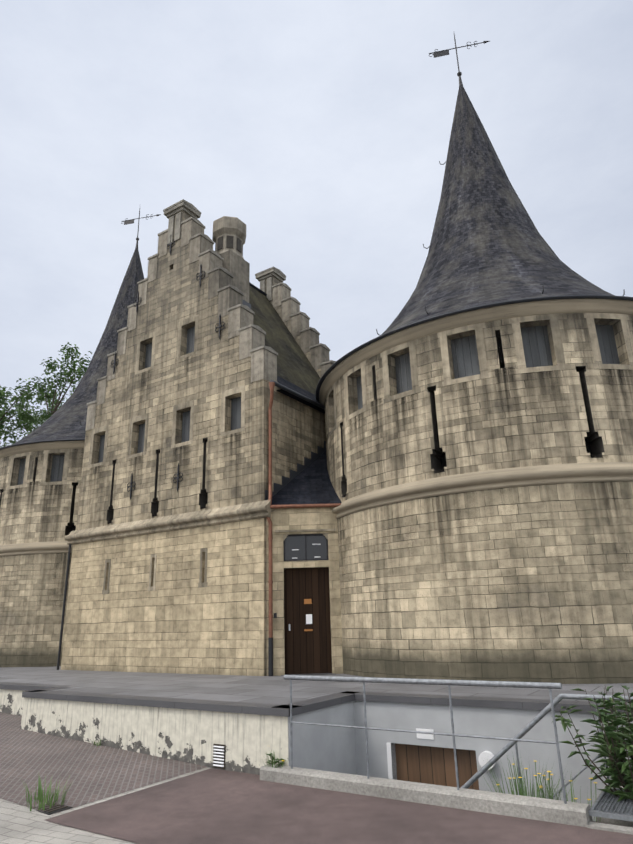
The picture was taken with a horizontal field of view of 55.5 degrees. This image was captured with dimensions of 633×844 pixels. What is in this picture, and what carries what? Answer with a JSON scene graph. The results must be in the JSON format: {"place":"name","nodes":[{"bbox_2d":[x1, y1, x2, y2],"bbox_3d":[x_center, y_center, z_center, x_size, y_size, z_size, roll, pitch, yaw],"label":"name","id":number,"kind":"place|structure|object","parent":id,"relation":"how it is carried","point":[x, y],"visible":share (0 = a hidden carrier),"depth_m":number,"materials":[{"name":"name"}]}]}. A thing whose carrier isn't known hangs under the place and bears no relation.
{"place":"outdoors","nodes":[
{"label":"outdoors","id":0,"kind":"place"},
{"bbox_2d":[0,686,289,843],"bbox_3d":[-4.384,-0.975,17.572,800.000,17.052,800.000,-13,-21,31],"label":"ground pavers","id":1,"kind":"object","parent":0,"point":[20,824],"visible":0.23,"depth_m":6.29,"materials":[{"name":"concrete"}]},
{"bbox_2d":[0,342,91,447],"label":"tree","id":2,"kind":"object","parent":1,"relation":"on","point":[33,420],"visible":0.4,"depth_m":39.62,"materials":[{"name":"green plant"}]},
{"bbox_2d":[0,712,206,813],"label":"brick paving","id":3,"kind":"structure","parent":1,"relation":"on","point":[92,772],"depth_m":8.64,"materials":[{"name":"brick"}]},
{"bbox_2d":[21,771,72,810],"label":"grass tuft","id":4,"kind":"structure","parent":3,"relation":"on","point":[40,798],"depth_m":7.11,"materials":[{"name":"green plant"}]},
{"bbox_2d":[34,744,225,814],"bbox_3d":[-2.392,4.584,7.854,0.585,0.323,2.645,-17,-23,38],"label":"drain and vent","id":5,"kind":"object","parent":3,"relation":"on","point":[219,751],"visible":0.65,"depth_m":8.63,"materials":[{"name":"black metal"}]},
{"bbox_2d":[260,764,632,834],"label":"kerb","id":6,"kind":"structure","parent":1,"relation":"on","point":[549,810],"depth_m":6.68,"materials":[{"name":"concrete"}]},
{"bbox_2d":[266,753,290,767],"bbox_3d":[-0.512,4.645,8.133,0.407,0.294,0.416,-13,-21,31],"label":"wall weed","id":7,"kind":"object","parent":6,"relation":"on","point":[270,754],"visible":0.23,"depth_m":8.09,"materials":[{"name":"green plant"}]},
{"bbox_2d":[0,666,632,774],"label":"platform","id":8,"kind":"structure","parent":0,"point":[194,718],"depth_m":9.52,"materials":[{"name":"grey concrete"}]},
{"bbox_2d":[0,553,71,666],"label":"tower wall","id":9,"kind":"structure","parent":8,"relation":"on","point":[30,618],"depth_m":19.19,"materials":[{"name":"stone"}]},
{"bbox_2d":[0,449,82,603],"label":"wall stains","id":10,"kind":"object","parent":9,"relation":"on","point":[17,489],"visible":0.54,"depth_m":20.61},
{"bbox_2d":[0,441,84,555],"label":"tower mouldings","id":11,"kind":"object","parent":9,"relation":"on","point":[35,548],"visible":0.12,"depth_m":20.04,"materials":[{"name":"beige stone"}]},
{"bbox_2d":[0,448,83,544],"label":"tower wall","id":12,"kind":"structure","parent":11,"relation":"attached to","point":[51,519],"depth_m":20.48,"materials":[{"name":"stone"}]},
{"bbox_2d":[0,449,70,489],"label":"window frames","id":13,"kind":"structure","parent":12,"relation":"attached to","point":[44,469],"depth_m":20.83,"materials":[{"name":"beige stone"}]},
{"bbox_2d":[0,248,143,449],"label":"conical roof","id":14,"kind":"structure","parent":11,"relation":"on","point":[62,423],"depth_m":25.07,"materials":[{"name":"stone"}]},
{"bbox_2d":[121,209,160,247],"bbox_3d":[-8.648,-9.659,29.637,2.158,2.600,0.149,-5,-18,10],"label":"weather vane","id":15,"kind":"object","parent":14,"relation":"on","point":[130,221],"visible":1,"depth_m":29.79,"materials":[{"name":"black metal"}]},
{"bbox_2d":[61,518,266,675],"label":"gable front","id":16,"kind":"structure","parent":8,"relation":"on","point":[178,621],"depth_m":15.31,"materials":[{"name":"stone"}]},
{"bbox_2d":[102,548,207,593],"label":"slit frames","id":17,"kind":"structure","parent":16,"relation":"attached to","point":[153,587],"depth_m":15.88,"materials":[{"name":"stone"}]},
{"bbox_2d":[65,499,273,544],"bbox_3d":[-3.457,3.164,17.526,7.630,0.430,3.415,-13,-21,31],"label":"stone ledge","id":18,"kind":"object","parent":16,"relation":"attached to","point":[239,512],"depth_m":15.84,"materials":[{"name":"stone"}]},
{"bbox_2d":[76,211,276,529],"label":"gable front","id":19,"kind":"structure","parent":16,"relation":"on","point":[212,477],"depth_m":17.20,"materials":[{"name":"stone"}]},
{"bbox_2d":[88,314,244,467],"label":"gable window frames","id":20,"kind":"structure","parent":19,"relation":"attached to","point":[241,389],"depth_m":17.52,"materials":[{"name":"beige stone"}]},
{"bbox_2d":[111,235,224,499],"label":"wall anchors","id":21,"kind":"object","parent":19,"relation":"attached to","point":[114,365],"depth_m":17.41,"materials":[{"name":"black metal"}]},
{"bbox_2d":[87,264,261,524],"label":"wall stains","id":22,"kind":"object","parent":19,"relation":"attached to","point":[180,446],"visible":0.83,"depth_m":17.06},
{"bbox_2d":[85,219,332,430],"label":"crow step blocks","id":23,"kind":"structure","parent":19,"relation":"on","point":[263,363],"depth_m":18.77,"materials":[{"name":"beige stone"}]},
{"bbox_2d":[87,199,335,405],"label":"crow step caps","id":24,"kind":"object","parent":23,"relation":"on","point":[188,208],"visible":0.44,"depth_m":19.41,"materials":[{"name":"beige stone"}]},
{"bbox_2d":[261,276,320,377],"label":"gable","id":25,"kind":"structure","parent":24,"relation":"attached to","point":[278,309],"depth_m":22.29,"materials":[{"name":"stone"}]},
{"bbox_2d":[249,282,324,413],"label":"roof","id":26,"kind":"structure","parent":19,"relation":"on","point":[297,372],"depth_m":19.72,"materials":[{"name":"stone"}]},
{"bbox_2d":[212,216,250,308],"bbox_3d":[-2.819,-4.676,19.260,1.072,3.750,1.081,-13,-21,31],"label":"chimney","id":27,"kind":"object","parent":26,"relation":"on","point":[229,237],"visible":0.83,"depth_m":19.21,"materials":[{"name":"stone"}]},
{"bbox_2d":[277,387,325,484],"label":"side walls","id":28,"kind":"structure","parent":19,"relation":"attached to","point":[301,433],"depth_m":16.29,"materials":[{"name":"stone"}]},
{"bbox_2d":[57,380,341,675],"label":"drainpipes","id":29,"kind":"object","parent":8,"relation":"on","point":[272,384],"visible":0.92,"depth_m":14.73,"materials":[{"name":"orange metal"}]},
{"bbox_2d":[266,507,342,675],"bbox_3d":[-0.236,3.985,13.936,1.833,4.040,0.120,-1,-18,-2],"label":"entrance doorway","id":30,"kind":"structure","parent":8,"relation":"on","point":[297,649],"depth_m":13.95,"materials":[{"name":"brown wood"}]},
{"bbox_2d":[274,529,335,675],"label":"door fittings","id":31,"kind":"object","parent":30,"relation":"attached to","point":[308,616],"depth_m":14.27,"materials":[{"name":"grey metal"}]},
{"bbox_2d":[337,481,632,693],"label":"tower wall","id":32,"kind":"structure","parent":8,"relation":"on","point":[515,606],"depth_m":11.13,"materials":[{"name":"stone"}]},
{"bbox_2d":[319,298,632,518],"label":"tower mouldings","id":33,"kind":"object","parent":32,"relation":"on","point":[541,475],"visible":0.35,"depth_m":12.37,"materials":[{"name":"beige stone"}]},
{"bbox_2d":[265,441,341,504],"bbox_3d":[0.365,1.159,15.610,1.970,2.340,3.260,-13,-21,31],"label":"lean to roof","id":34,"kind":"object","parent":33,"relation":"attached to","point":[308,481],"visible":0.75,"depth_m":15.35,"materials":[{"name":"stone"}]},
{"bbox_2d":[315,85,632,401],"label":"conical roof","id":35,"kind":"structure","parent":33,"relation":"on","point":[489,246],"depth_m":16.56,"materials":[{"name":"stone"}]},
{"bbox_2d":[429,34,489,85],"bbox_3d":[5.072,-12.828,21.166,2.158,2.600,0.149,-5,-18,10],"label":"weather vane","id":36,"kind":"object","parent":35,"relation":"on","point":[435,54],"visible":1,"depth_m":21.30,"materials":[{"name":"black metal"}]},
{"bbox_2d":[376,161,624,335],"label":"roof hooks","id":37,"kind":"object","parent":35,"relation":"on","point":[429,246],"visible":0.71,"depth_m":14.32,"materials":[{"name":"black metal"}]},
{"bbox_2d":[325,313,632,501],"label":"tower wall","id":38,"kind":"structure","parent":33,"relation":"on","point":[437,430],"depth_m":12.38,"materials":[{"name":"stone"}]},
{"bbox_2d":[325,312,632,437],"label":"window frames","id":39,"kind":"structure","parent":38,"relation":"attached to","point":[518,343],"depth_m":12.49,"materials":[{"name":"beige stone"}]},
{"bbox_2d":[325,313,632,624],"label":"wall stains","id":40,"kind":"object","parent":32,"relation":"on","point":[542,375],"visible":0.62,"depth_m":12.15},
{"bbox_2d":[386,728,632,826],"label":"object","id":41,"kind":"object","parent":8,"relation":"in","point":[483,756],"visible":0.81,"depth_m":8.35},
{"bbox_2d":[283,675,632,803],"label":"railings","id":42,"kind":"object","parent":41,"relation":"on","point":[531,724],"visible":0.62,"depth_m":7.21,"materials":[{"name":"metal"}]},
{"bbox_2d":[474,752,580,801],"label":"flowering plants","id":43,"kind":"object","parent":41,"relation":"in","point":[524,792],"visible":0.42,"depth_m":6.98,"materials":[{"name":"green plant"}]},
{"bbox_2d":[533,772,600,821],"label":"flowering plants","id":44,"kind":"object","parent":41,"relation":"in","point":[566,790],"visible":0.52,"depth_m":6.80,"materials":[{"name":"green plant"}]},
{"bbox_2d":[555,686,632,801],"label":"shrub","id":45,"kind":"object","parent":41,"relation":"in","point":[614,747],"visible":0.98,"depth_m":6.43,"materials":[{"name":"green plant"}]},
{"bbox_2d":[0,0,632,446],"label":"sky","id":46,"kind":"structure","parent":0,"point":[324,127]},
{"bbox_2d":[45,768,632,843],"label":"asphalt ground","id":47,"kind":"structure","parent":0,"point":[213,806],"depth_m":6.34,"materials":[{"name":"brown asphalt"}]},
{"bbox_2d":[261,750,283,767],"bbox_3d":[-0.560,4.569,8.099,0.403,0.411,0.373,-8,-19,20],"label":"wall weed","id":48,"kind":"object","parent":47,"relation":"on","point":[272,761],"visible":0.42,"depth_m":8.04,"materials":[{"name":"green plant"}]},
{"bbox_2d":[588,787,632,821],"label":"steel grating","id":49,"kind":"object","parent":47,"relation":"on","point":[606,805],"visible":0.79,"depth_m":6.10,"materials":[{"name":"grey metal"}]},
{"bbox_2d":[354,701,632,821],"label":"pit wall","id":50,"kind":"structure","parent":0,"point":[426,761],"depth_m":8.60,"materials":[{"name":"grey concrete"}]}
]}

